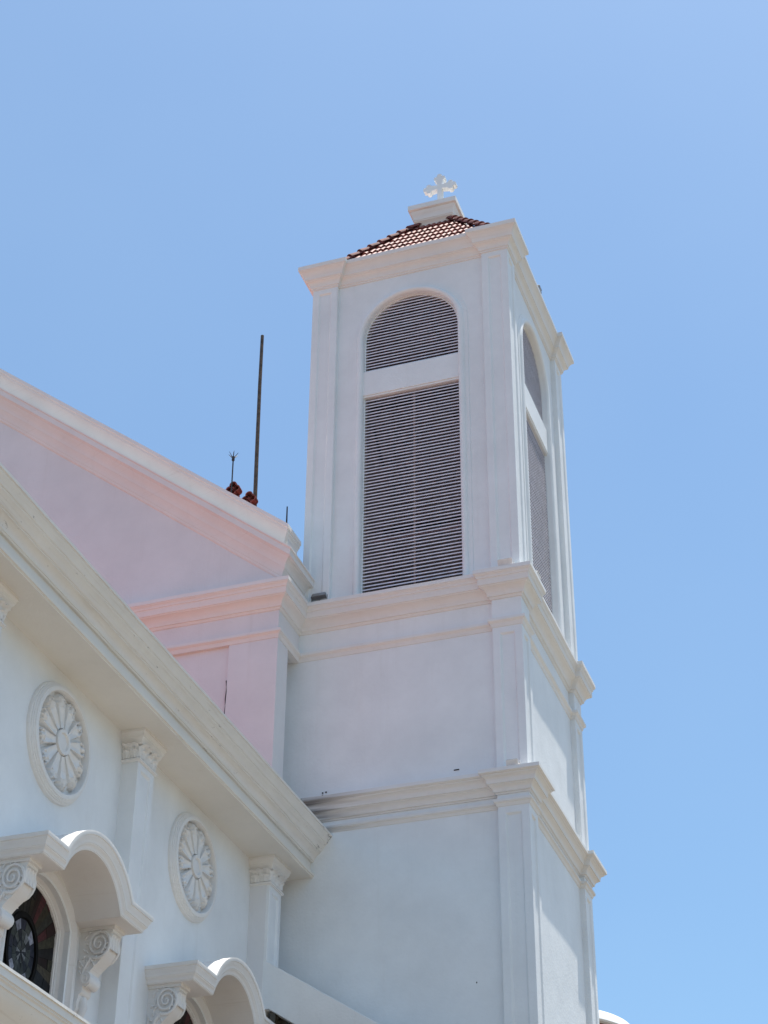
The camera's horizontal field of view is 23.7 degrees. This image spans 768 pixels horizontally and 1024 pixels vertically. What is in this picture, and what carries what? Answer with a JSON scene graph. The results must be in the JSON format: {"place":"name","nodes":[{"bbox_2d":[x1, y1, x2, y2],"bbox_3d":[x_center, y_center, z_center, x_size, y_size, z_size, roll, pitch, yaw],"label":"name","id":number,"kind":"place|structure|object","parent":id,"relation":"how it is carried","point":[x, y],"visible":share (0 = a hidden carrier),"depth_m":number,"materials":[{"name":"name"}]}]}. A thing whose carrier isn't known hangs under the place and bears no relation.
{"place":"outdoors","nodes":[
{"label":"outdoors","id":0,"kind":"place"},
{"bbox_2d":[0,0,767,1023],"label":"sky","id":1,"kind":"structure","parent":0,"point":[170,170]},
{"label":"ground","id":2,"kind":"structure","parent":0,"visible":0},
{"bbox_2d":[0,961,90,1023],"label":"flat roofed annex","id":3,"kind":"object","parent":2,"relation":"on","point":[23,1000],"visible":1,"depth_m":17.38,"materials":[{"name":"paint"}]},
{"bbox_2d":[0,368,314,996],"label":"gabled nave","id":4,"kind":"structure","parent":2,"relation":"on","point":[210,583],"depth_m":32.63,"materials":[{"name":"pink paint"}]},
{"bbox_2d":[229,451,237,492],"bbox_3d":[-2.889,-0.215,34.461,0.206,2.260,0.180,-11,-36,16],"label":"lightning rod","id":5,"kind":"object","parent":4,"relation":"attached to","point":[233,458],"visible":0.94,"depth_m":34.91,"materials":[{"name":"metal"}]},
{"bbox_2d":[253,335,263,505],"bbox_3d":[-2.445,-1.449,35.880,0.182,5.201,0.178,-11,-36,16],"label":"lightning pole","id":6,"kind":"object","parent":4,"relation":"on","point":[255,485],"visible":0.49,"depth_m":36.09,"materials":[{"name":"metal"}]},
{"bbox_2d":[0,462,331,1023],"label":"side aisle","id":7,"kind":"object","parent":2,"relation":"on","point":[145,841],"visible":0.99,"depth_m":24.15,"materials":[{"name":"paint"}]},
{"bbox_2d":[0,871,79,1009],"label":"window","id":8,"kind":"structure","parent":7,"relation":"in","point":[32,947],"depth_m":22.44,"materials":[{"name":"beige paint"}]},
{"bbox_2d":[174,996,212,1023],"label":"window","id":9,"kind":"structure","parent":7,"relation":"in","point":[190,1016],"depth_m":26.08,"materials":[{"name":"beige paint"}]},
{"bbox_2d":[262,962,377,1023],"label":"sloping parapet","id":10,"kind":"structure","parent":2,"relation":"on","point":[287,998],"depth_m":27.33,"materials":[{"name":"white paint"}]},
{"bbox_2d":[278,174,606,1023],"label":"bell tower","id":11,"kind":"structure","parent":2,"relation":"on","point":[438,674],"depth_m":31.43,"materials":[{"name":"beige paint"}]},
{"bbox_2d":[311,592,326,601],"bbox_3d":[-1.140,1.501,32.308,0.307,0.147,0.140,-11,-36,16],"label":"floodlight","id":12,"kind":"object","parent":11,"relation":"attached to","point":[318,596],"visible":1,"depth_m":32.27,"materials":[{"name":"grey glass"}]},
{"bbox_2d":[349,283,473,594],"bbox_3d":[0.524,-1.462,33.882,2.320,7.050,0.346,-11,-36,16],"label":"louvre window","id":13,"kind":"structure","parent":11,"relation":"in","point":[451,369],"depth_m":33.94,"materials":[{"name":"paint"}]},
{"bbox_2d":[497,558,513,565],"bbox_3d":[2.071,0.860,31.173,0.287,0.136,0.136,-11,-36,16],"label":"floodlight","id":14,"kind":"object","parent":11,"relation":"attached to","point":[505,561],"visible":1,"depth_m":31.13,"materials":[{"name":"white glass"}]},
{"bbox_2d":[506,758,519,765],"bbox_3d":[2.047,3.986,29.076,0.227,0.136,0.136,-11,-36,16],"label":"floodlight","id":15,"kind":"object","parent":11,"relation":"on","point":[509,762],"visible":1,"depth_m":29.03,"materials":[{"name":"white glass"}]},
{"bbox_2d":[517,314,561,630],"bbox_3d":[2.866,-0.798,34.837,0.266,7.050,2.320,-11,-36,16],"label":"louvre window","id":16,"kind":"structure","parent":11,"relation":"in","point":[538,472],"depth_m":35.10,"materials":[{"name":"paint"}]},
{"bbox_2d":[599,1010,628,1023],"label":"round canopy","id":17,"kind":"object","parent":2,"relation":"on","point":[606,1017],"visible":0.1,"depth_m":36.77,"materials":[{"name":"white"}]}
]}

